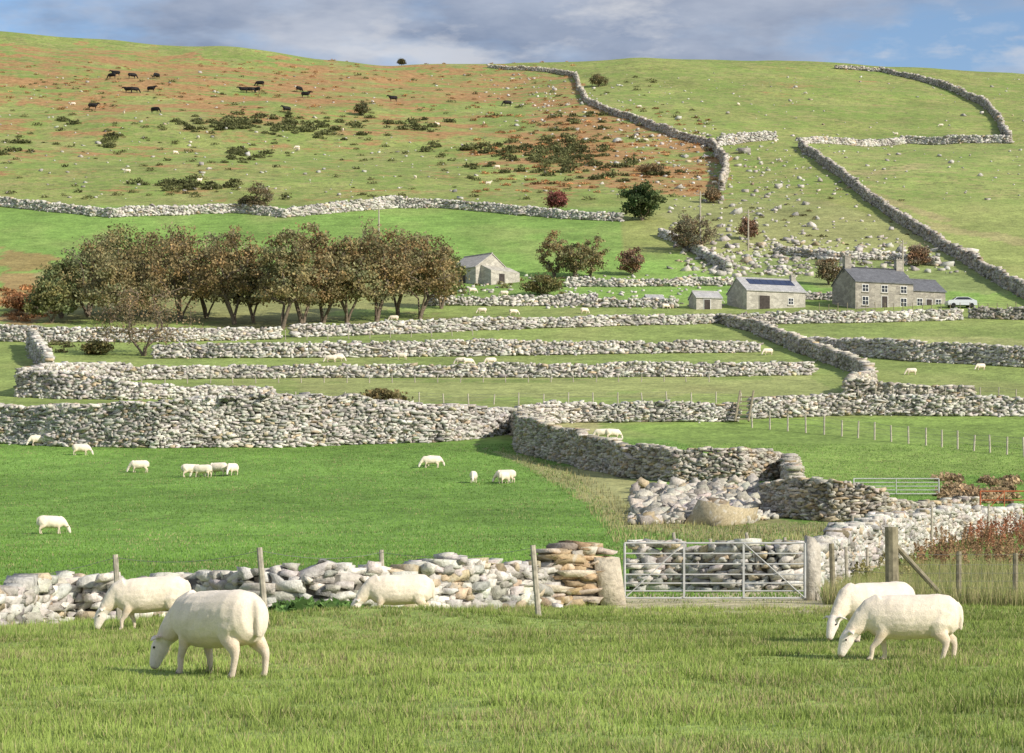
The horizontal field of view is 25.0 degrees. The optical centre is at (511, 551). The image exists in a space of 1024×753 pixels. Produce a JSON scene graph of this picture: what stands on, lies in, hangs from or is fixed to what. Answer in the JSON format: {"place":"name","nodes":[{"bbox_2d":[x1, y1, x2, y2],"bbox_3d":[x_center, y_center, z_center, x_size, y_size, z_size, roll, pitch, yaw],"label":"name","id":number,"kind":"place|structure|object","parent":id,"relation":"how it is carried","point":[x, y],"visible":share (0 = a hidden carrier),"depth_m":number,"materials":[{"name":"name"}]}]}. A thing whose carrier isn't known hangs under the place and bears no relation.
{"place":"outdoors","nodes":[
{"label":"outdoors","id":0,"kind":"place"},
{"bbox_2d":[0,599,543,634],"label":"wall foot grass","id":1,"kind":"structure","parent":0,"point":[73,625],"depth_m":35.37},
{"bbox_2d":[0,31,1023,752],"bbox_3d":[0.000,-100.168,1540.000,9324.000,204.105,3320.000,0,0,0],"label":"hillside ground","id":2,"kind":"structure","parent":0,"point":[844,99],"depth_m":405.26,"materials":[{"name":"plant"}]},
{"bbox_2d":[0,292,30,308],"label":"bush","id":3,"kind":"object","parent":2,"relation":"on","point":[15,300],"visible":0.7,"depth_m":321.54,"materials":[{"name":"brown plant"}]},
{"bbox_2d":[0,284,52,321],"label":"bracken clumps","id":4,"kind":"object","parent":2,"relation":"on","point":[14,291],"visible":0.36,"depth_m":315.65,"materials":[{"name":"brown plant"}]},
{"bbox_2d":[25,328,54,364],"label":"drystone wall","id":5,"kind":"structure","parent":2,"relation":"on","point":[39,349],"depth_m":256.68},
{"bbox_2d":[22,277,80,322],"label":"autumn tree","id":6,"kind":"object","parent":2,"relation":"on","point":[52,296],"visible":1,"depth_m":304.18,"materials":[{"name":"green plant"}]},
{"bbox_2d":[36,515,70,533],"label":"field sheep","id":7,"kind":"object","parent":2,"relation":"on","point":[45,521],"visible":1,"depth_m":104.47},
{"bbox_2d":[21,257,95,317],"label":"autumn tree","id":8,"kind":"object","parent":2,"relation":"on","point":[53,269],"visible":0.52,"depth_m":310.30,"materials":[{"name":"green plant"}]},
{"bbox_2d":[15,361,132,379],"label":"drystone wall","id":9,"kind":"structure","parent":2,"relation":"on","point":[98,367],"depth_m":231.74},
{"bbox_2d":[76,338,114,353],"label":"bush","id":10,"kind":"object","parent":2,"relation":"on","point":[93,346],"visible":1,"depth_m":266.47,"materials":[{"name":"green plant"}]},
{"bbox_2d":[46,231,151,316],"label":"autumn tree","id":11,"kind":"object","parent":2,"relation":"on","point":[91,255],"visible":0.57,"depth_m":311.53,"materials":[{"name":"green plant"}]},
{"bbox_2d":[67,254,167,322],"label":"autumn tree","id":12,"kind":"object","parent":2,"relation":"on","point":[118,275],"visible":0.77,"depth_m":303.83,"materials":[{"name":"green plant"}]},
{"bbox_2d":[69,220,166,311],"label":"autumn tree","id":13,"kind":"object","parent":2,"relation":"on","point":[121,230],"visible":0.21,"depth_m":318.73,"materials":[{"name":"brown plant"}]},
{"bbox_2d":[0,324,282,342],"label":"drystone wall","id":14,"kind":"structure","parent":2,"relation":"on","point":[14,333],"depth_m":280.71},
{"bbox_2d":[94,576,190,629],"bbox_3d":[-5.463,0.775,34.153,1.450,0.797,0.484,-3,0,-4],"label":"grazing sheep","id":15,"kind":"object","parent":2,"relation":"on","point":[131,597],"visible":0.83,"depth_m":33.99},
{"bbox_2d":[13,367,275,399],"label":"drystone wall","id":16,"kind":"structure","parent":2,"relation":"on","point":[59,384],"depth_m":212.16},
{"bbox_2d":[89,282,203,355],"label":"autumn tree","id":17,"kind":"object","parent":2,"relation":"on","point":[125,307],"visible":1,"depth_m":264.94,"materials":[{"name":"brown plant"}]},
{"bbox_2d":[120,230,195,313],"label":"autumn tree","id":18,"kind":"object","parent":2,"relation":"on","point":[143,245],"visible":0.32,"depth_m":314.32,"materials":[{"name":"brown plant"}]},
{"bbox_2d":[133,221,224,321],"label":"autumn tree","id":19,"kind":"object","parent":2,"relation":"on","point":[180,247],"visible":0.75,"depth_m":305.97,"materials":[{"name":"brown plant"}]},
{"bbox_2d":[126,173,241,194],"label":"gorse bushes","id":20,"kind":"object","parent":2,"relation":"on","point":[173,183],"visible":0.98,"depth_m":476.71,"materials":[{"name":"green plant"}]},
{"bbox_2d":[166,228,242,317],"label":"autumn tree","id":21,"kind":"object","parent":2,"relation":"on","point":[202,301],"visible":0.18,"depth_m":310.76,"materials":[{"name":"brown plant"}]},
{"bbox_2d":[149,589,268,677],"bbox_3d":[-2.899,0.780,22.135,1.515,0.847,0.588,0,0,44],"label":"grazing sheep","id":22,"kind":"object","parent":2,"relation":"on","point":[231,622],"visible":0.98,"depth_m":21.80},
{"bbox_2d":[184,224,277,324],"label":"autumn tree","id":23,"kind":"object","parent":2,"relation":"on","point":[211,281],"visible":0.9,"depth_m":302.73,"materials":[{"name":"brown plant"}]},
{"bbox_2d":[190,110,292,133],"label":"gorse bushes","id":24,"kind":"object","parent":2,"relation":"on","point":[230,122],"visible":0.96,"depth_m":584.68,"materials":[{"name":"green plant"}]},
{"bbox_2d":[220,145,274,162],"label":"gorse bushes","id":25,"kind":"object","parent":2,"relation":"on","point":[236,150],"visible":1,"depth_m":539.23,"materials":[{"name":"green plant"}]},
{"bbox_2d":[228,249,278,322],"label":"autumn tree","id":26,"kind":"object","parent":2,"relation":"on","point":[248,300],"visible":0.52,"depth_m":304.62,"materials":[{"name":"brown plant"}]},
{"bbox_2d":[243,181,274,206],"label":"bush","id":27,"kind":"object","parent":2,"relation":"on","point":[263,192],"visible":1,"depth_m":436.78,"materials":[{"name":"green plant"}]},
{"bbox_2d":[0,392,523,448],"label":"drystone wall","id":28,"kind":"structure","parent":2,"relation":"on","point":[276,419],"depth_m":170.09,"materials":[{"name":"stone"}]},
{"bbox_2d":[0,545,541,618],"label":"wall top fence","id":29,"kind":"object","parent":2,"relation":"on","point":[260,551],"depth_m":37.03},
{"bbox_2d":[0,552,562,625],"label":"drystone wall","id":30,"kind":"structure","parent":2,"relation":"on","point":[453,576],"depth_m":40.10,"materials":[{"name":"stone"}]},
{"bbox_2d":[251,225,323,328],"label":"autumn tree","id":31,"kind":"object","parent":2,"relation":"on","point":[280,281],"visible":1,"depth_m":296.62,"materials":[{"name":"brown plant"}]},
{"bbox_2d":[0,59,582,109],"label":"bracken clumps","id":32,"kind":"object","parent":2,"relation":"on","point":[276,95],"visible":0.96,"depth_m":676.12,"materials":[{"name":"orange plant"}]},
{"bbox_2d":[237,114,375,139],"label":"gorse bushes","id":33,"kind":"object","parent":2,"relation":"on","point":[288,119],"visible":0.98,"depth_m":584.54,"materials":[{"name":"green plant"}]},
{"bbox_2d":[269,222,354,323],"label":"autumn tree","id":34,"kind":"object","parent":2,"relation":"on","point":[323,260],"visible":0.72,"depth_m":300.43,"materials":[{"name":"brown plant"}]},
{"bbox_2d":[0,195,624,221],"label":"drystone wall","id":35,"kind":"structure","parent":2,"relation":"on","point":[384,202],"depth_m":437.84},
{"bbox_2d":[268,596,365,612],"bbox_3d":[-3.183,0.978,37.725,1.769,0.511,3.090,0,0,-10],"label":"nettle patch","id":36,"kind":"object","parent":2,"relation":"on","point":[295,604],"visible":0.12,"depth_m":36.96,"materials":[{"name":"green plant"}]},
{"bbox_2d":[296,240,369,322],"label":"autumn tree","id":37,"kind":"object","parent":2,"relation":"on","point":[324,317],"visible":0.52,"depth_m":304.28,"materials":[{"name":"brown plant"}]},
{"bbox_2d":[307,229,394,322],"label":"autumn tree","id":38,"kind":"object","parent":2,"relation":"on","point":[360,274],"visible":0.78,"depth_m":303.92,"materials":[{"name":"brown plant"}]},
{"bbox_2d":[3,72,710,199],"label":"gorse bushes","id":39,"kind":"object","parent":2,"relation":"on","point":[336,175],"visible":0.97,"depth_m":553.85,"materials":[{"name":"green plant"}]},
{"bbox_2d":[339,216,420,321],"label":"autumn tree","id":40,"kind":"object","parent":2,"relation":"on","point":[393,272],"visible":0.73,"depth_m":306.30,"materials":[{"name":"brown plant"}]},
{"bbox_2d":[359,388,413,401],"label":"bush","id":41,"kind":"object","parent":2,"relation":"on","point":[381,393],"visible":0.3,"depth_m":196.42,"materials":[{"name":"brown plant"}]},
{"bbox_2d":[351,574,434,607],"bbox_3d":[-1.880,0.720,36.291,1.341,0.737,0.442,0,0,-6],"label":"grazing sheep","id":42,"kind":"object","parent":2,"relation":"on","point":[406,589],"visible":0.81,"depth_m":36.14},
{"bbox_2d":[368,229,439,314],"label":"autumn tree","id":43,"kind":"object","parent":2,"relation":"on","point":[398,302],"visible":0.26,"depth_m":314.49,"materials":[{"name":"brown plant"}]},
{"bbox_2d":[383,116,455,131],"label":"gorse bushes","id":44,"kind":"object","parent":2,"relation":"on","point":[415,125],"visible":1,"depth_m":597.71,"materials":[{"name":"green plant"}]},
{"bbox_2d":[375,230,469,318],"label":"autumn tree","id":45,"kind":"object","parent":2,"relation":"on","point":[428,262],"visible":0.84,"depth_m":310.00,"materials":[{"name":"brown plant"}]},
{"bbox_2d":[141,374,709,382],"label":"post and wire fence","id":46,"kind":"object","parent":2,"relation":"on","point":[437,377],"visible":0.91,"depth_m":233.45,"materials":[{"name":"grey wood"}]},
{"bbox_2d":[419,246,469,308],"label":"autumn tree","id":47,"kind":"object","parent":2,"relation":"on","point":[464,270],"visible":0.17,"depth_m":324.15,"materials":[{"name":"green plant"}]},
{"bbox_2d":[150,338,763,358],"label":"drystone wall","id":48,"kind":"structure","parent":2,"relation":"on","point":[453,347],"depth_m":264.27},
{"bbox_2d":[104,360,818,380],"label":"drystone wall","id":49,"kind":"structure","parent":2,"relation":"on","point":[636,368],"depth_m":240.16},
{"bbox_2d":[455,252,519,284],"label":"stone barn","id":50,"kind":"structure","parent":2,"relation":"on","point":[491,268],"depth_m":354.96,"materials":[{"name":"stone"}]},
{"bbox_2d":[287,313,720,336],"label":"drystone wall","id":51,"kind":"structure","parent":2,"relation":"on","point":[477,323],"depth_m":295.08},
{"bbox_2d":[271,391,741,404],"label":"post and wire fence","id":52,"kind":"object","parent":2,"relation":"on","point":[641,399],"visible":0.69,"depth_m":205.85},
{"bbox_2d":[0,443,1023,596],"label":"field grass","id":53,"kind":"structure","parent":2,"relation":"on","point":[224,560],"depth_m":112.36,"materials":[{"name":"plant"}]},
{"bbox_2d":[0,71,1023,200],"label":"hillside rocks","id":54,"kind":"object","parent":2,"relation":"on","point":[455,190],"visible":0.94,"depth_m":544.19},
{"bbox_2d":[428,292,597,306],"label":"drystone wall","id":55,"kind":"structure","parent":2,"relation":"on","point":[574,299],"depth_m":328.14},
{"bbox_2d":[462,132,606,177],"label":"gorse bushes","id":56,"kind":"object","parent":2,"relation":"on","point":[537,155],"visible":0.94,"depth_m":548.89,"materials":[{"name":"green plant"}]},
{"bbox_2d":[518,272,564,294],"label":"bush","id":57,"kind":"object","parent":2,"relation":"on","point":[546,284],"visible":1,"depth_m":338.85,"materials":[{"name":"green plant"}]},
{"bbox_2d":[535,230,570,276],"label":"tree","id":58,"kind":"object","parent":2,"relation":"on","point":[547,243],"visible":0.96,"depth_m":361.94,"materials":[{"name":"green plant"}]},
{"bbox_2d":[541,190,569,208],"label":"bush","id":59,"kind":"object","parent":2,"relation":"on","point":[559,200],"visible":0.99,"depth_m":442.23,"materials":[{"name":"red plant"}]},
{"bbox_2d":[528,540,617,605],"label":"stacked wall end","id":60,"kind":"structure","parent":2,"relation":"on","point":[572,562],"depth_m":43.76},
{"bbox_2d":[530,125,616,178],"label":"gorse bushes","id":61,"kind":"object","parent":2,"relation":"on","point":[564,160],"visible":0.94,"depth_m":543.60,"materials":[{"name":"green plant"}]},
{"bbox_2d":[554,242,594,276],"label":"tree","id":62,"kind":"object","parent":2,"relation":"on","point":[572,264],"visible":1,"depth_m":359.69,"materials":[{"name":"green plant"}]},
{"bbox_2d":[440,274,733,308],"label":"field stones","id":63,"kind":"object","parent":2,"relation":"on","point":[620,293],"visible":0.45,"depth_m":344.26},
{"bbox_2d":[576,233,610,276],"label":"tree","id":64,"kind":"object","parent":2,"relation":"on","point":[597,257],"visible":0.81,"depth_m":361.99,"materials":[{"name":"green plant"}]},
{"bbox_2d":[469,106,718,192],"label":"bracken clumps","id":65,"kind":"object","parent":2,"relation":"on","point":[579,171],"visible":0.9,"depth_m":538.86,"materials":[{"name":"brown plant"}]},
{"bbox_2d":[480,74,717,185],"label":"hillside rocks","id":66,"kind":"object","parent":2,"relation":"on","point":[637,129],"visible":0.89,"depth_m":588.10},
{"bbox_2d":[486,64,730,190],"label":"drystone wall","id":67,"kind":"structure","parent":2,"relation":"on","point":[722,155],"depth_m":589.81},
{"bbox_2d":[594,555,626,605],"bbox_3d":[1.863,0.632,44.255,0.668,1.115,0.490,0,0,0],"label":"stone gatepost","id":68,"kind":"object","parent":2,"relation":"on","point":[610,583],"visible":0.7,"depth_m":44.03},
{"bbox_2d":[514,399,741,423],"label":"drystone wall","id":69,"kind":"structure","parent":2,"relation":"on","point":[559,412],"depth_m":189.61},
{"bbox_2d":[614,247,644,273],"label":"bush","id":70,"kind":"object","parent":2,"relation":"on","point":[634,262],"visible":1,"depth_m":363.68,"materials":[{"name":"brown plant"}]},
{"bbox_2d":[583,297,678,307],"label":"drystone wall","id":71,"kind":"structure","parent":2,"relation":"on","point":[642,302],"depth_m":326.20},
{"bbox_2d":[584,154,686,181],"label":"gorse bushes","id":72,"kind":"object","parent":2,"relation":"on","point":[613,172],"visible":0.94,"depth_m":502.94,"materials":[{"name":"green plant"}]},
{"bbox_2d":[617,179,667,220],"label":"holly tree","id":73,"kind":"object","parent":2,"relation":"on","point":[642,196],"visible":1,"depth_m":428.05,"materials":[{"name":"green plant"}]},
{"bbox_2d":[563,276,733,286],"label":"drystone wall","id":74,"kind":"structure","parent":2,"relation":"on","point":[588,281],"depth_m":350.50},
{"bbox_2d":[507,409,804,481],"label":"drystone wall","id":75,"kind":"structure","parent":2,"relation":"on","point":[578,448],"depth_m":143.74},
{"bbox_2d":[499,447,826,541],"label":"rough grass","id":76,"kind":"structure","parent":2,"relation":"on","point":[652,526],"depth_m":109.23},
{"bbox_2d":[657,228,733,271],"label":"drystone wall","id":77,"kind":"structure","parent":2,"relation":"on","point":[707,256],"depth_m":380.76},
{"bbox_2d":[672,212,722,247],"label":"bush","id":78,"kind":"object","parent":2,"relation":"on","point":[690,223],"visible":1,"depth_m":387.43,"materials":[{"name":"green plant"}]},
{"bbox_2d":[627,473,778,524],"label":"rubble heap","id":79,"kind":"object","parent":2,"relation":"on","point":[676,499],"visible":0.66,"depth_m":123.41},
{"bbox_2d":[688,290,722,309],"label":"stone outhouse","id":80,"kind":"structure","parent":2,"relation":"on","point":[697,299],"depth_m":324.68,"materials":[{"name":"stone"}]},
{"bbox_2d":[623,542,805,598],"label":"metal field gate","id":81,"kind":"structure","parent":2,"relation":"on","point":[684,574],"depth_m":45.28,"materials":[{"name":"metal"}]},
{"bbox_2d":[684,499,758,525],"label":"boulder","id":82,"kind":"object","parent":2,"relation":"on","point":[710,513],"visible":0.76,"depth_m":111.43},
{"bbox_2d":[716,130,777,145],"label":"drystone wall","id":83,"kind":"structure","parent":2,"relation":"on","point":[738,138],"depth_m":564.60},
{"bbox_2d":[726,274,806,309],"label":"stone barn","id":84,"kind":"structure","parent":2,"relation":"on","point":[747,293],"depth_m":326.06,"materials":[{"name":"stone"}]},
{"bbox_2d":[803,535,820,600],"bbox_3d":[6.039,0.450,46.446,0.302,1.555,0.325,0,0,-7],"label":"stone gatepost","id":85,"kind":"object","parent":2,"relation":"on","point":[813,560],"visible":0.72,"depth_m":46.29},
{"bbox_2d":[667,132,978,276],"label":"scree rocks","id":86,"kind":"object","parent":2,"relation":"on","point":[747,259],"visible":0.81,"depth_m":394.72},
{"bbox_2d":[626,503,1023,592],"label":"drystone wall","id":87,"kind":"structure","parent":2,"relation":"on","point":[856,537],"depth_m":53.19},
{"bbox_2d":[814,257,841,284],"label":"tree","id":88,"kind":"object","parent":2,"relation":"on","point":[825,268],"visible":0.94,"depth_m":351.90,"materials":[{"name":"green plant"}]},
{"bbox_2d":[672,504,989,577],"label":"leaning fence posts","id":89,"kind":"object","parent":2,"relation":"on","point":[845,549],"visible":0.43,"depth_m":58.99,"materials":[{"name":"grey wood"}]},
{"bbox_2d":[719,313,976,396],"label":"drystone wall","id":90,"kind":"structure","parent":2,"relation":"on","point":[862,373],"depth_m":249.16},
{"bbox_2d":[737,308,963,323],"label":"drystone wall","id":91,"kind":"structure","parent":2,"relation":"on","point":[830,316],"depth_m":304.88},
{"bbox_2d":[772,246,939,265],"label":"drystone wall","id":92,"kind":"structure","parent":2,"relation":"on","point":[814,253],"depth_m":380.22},
{"bbox_2d":[823,581,914,642],"bbox_3d":[4.534,0.769,29.279,1.389,0.772,0.503,0,0,-25],"label":"grazing sheep","id":93,"kind":"object","parent":2,"relation":"on","point":[850,598],"visible":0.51,"depth_m":29.04},
{"bbox_2d":[759,475,982,521],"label":"drystone wall","id":94,"kind":"structure","parent":2,"relation":"on","point":[813,498],"depth_m":114.30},
{"bbox_2d":[850,551,916,579],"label":"dock weeds","id":95,"kind":"object","parent":2,"relation":"on","point":[864,566],"visible":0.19,"depth_m":62.00,"materials":[{"name":"brown plant"}]},
{"bbox_2d":[746,393,1023,418],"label":"drystone wall","id":96,"kind":"structure","parent":2,"relation":"on","point":[837,404],"depth_m":194.49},
{"bbox_2d":[751,411,1023,456],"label":"post and wire fence","id":97,"kind":"object","parent":2,"relation":"on","point":[890,430],"visible":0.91,"depth_m":174.10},
{"bbox_2d":[831,254,946,308],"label":"stone farmhouse","id":98,"kind":"object","parent":2,"relation":"on","point":[865,287],"visible":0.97,"depth_m":327.69,"materials":[{"name":"stone"}]},
{"bbox_2d":[853,478,939,493],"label":"metal field gate","id":99,"kind":"structure","parent":2,"relation":"on","point":[896,482],"depth_m":130.01,"materials":[{"name":"metal"}]},
{"bbox_2d":[837,594,963,660],"bbox_3d":[4.054,0.796,24.112,1.299,0.718,0.441,1,0,6],"label":"grazing sheep","id":100,"kind":"object","parent":2,"relation":"on","point":[937,617],"visible":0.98,"depth_m":23.97},
{"bbox_2d":[782,335,1023,366],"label":"drystone wall","id":101,"kind":"structure","parent":2,"relation":"on","point":[911,350],"depth_m":257.34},
{"bbox_2d":[798,134,1014,146],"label":"drystone wall","id":102,"kind":"structure","parent":2,"relation":"on","point":[938,140],"depth_m":574.20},
{"bbox_2d":[798,139,1023,298],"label":"drystone wall","id":103,"kind":"structure","parent":2,"relation":"on","point":[1000,277],"depth_m":407.01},
{"bbox_2d":[906,243,931,265],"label":"bush","id":104,"kind":"object","parent":2,"relation":"on","point":[918,254],"visible":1,"depth_m":373.12,"materials":[{"name":"brown plant"}]},
{"bbox_2d":[829,527,1017,600],"bbox_3d":[7.606,0.426,45.219,2.846,1.778,6.111,0,0,-40],"label":"stock fence","id":105,"kind":"object","parent":2,"relation":"on","point":[893,548],"visible":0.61,"depth_m":43.66,"materials":[{"name":"brown wood"}]},
{"bbox_2d":[834,65,1012,140],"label":"drystone wall","id":106,"kind":"structure","parent":2,"relation":"on","point":[986,104],"depth_m":712.35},
{"bbox_2d":[913,523,1023,567],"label":"dock weeds","id":107,"kind":"object","parent":2,"relation":"on","point":[940,554],"visible":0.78,"depth_m":76.58,"materials":[{"name":"brown plant"}]},
{"bbox_2d":[930,471,1022,503],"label":"bramble bank","id":108,"kind":"structure","parent":2,"relation":"on","point":[958,487],"depth_m":131.95,"materials":[{"name":"brown plant"}]},
{"bbox_2d":[967,305,1023,319],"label":"drystone wall","id":109,"kind":"structure","parent":2,"relation":"on","point":[1001,313],"depth_m":310.00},
{"bbox_2d":[967,512,1023,548],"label":"dock weeds","id":110,"kind":"object","parent":2,"relation":"on","point":[1004,526],"visible":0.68,"depth_m":93.85,"materials":[{"name":"brown plant"}]},
{"bbox_2d":[0,595,1023,752],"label":"pasture grass","id":111,"kind":"structure","parent":0,"point":[671,707],"depth_m":20.04,"materials":[{"name":"plant"}]},
{"bbox_2d":[0,0,1023,73],"label":"sky","id":112,"kind":"structure","parent":0,"point":[965,35],"materials":[{"name":"blue"}]},
{"bbox_2d":[811,546,1023,606],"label":"rough grass","id":113,"kind":"structure","parent":0,"point":[982,582],"depth_m":50.28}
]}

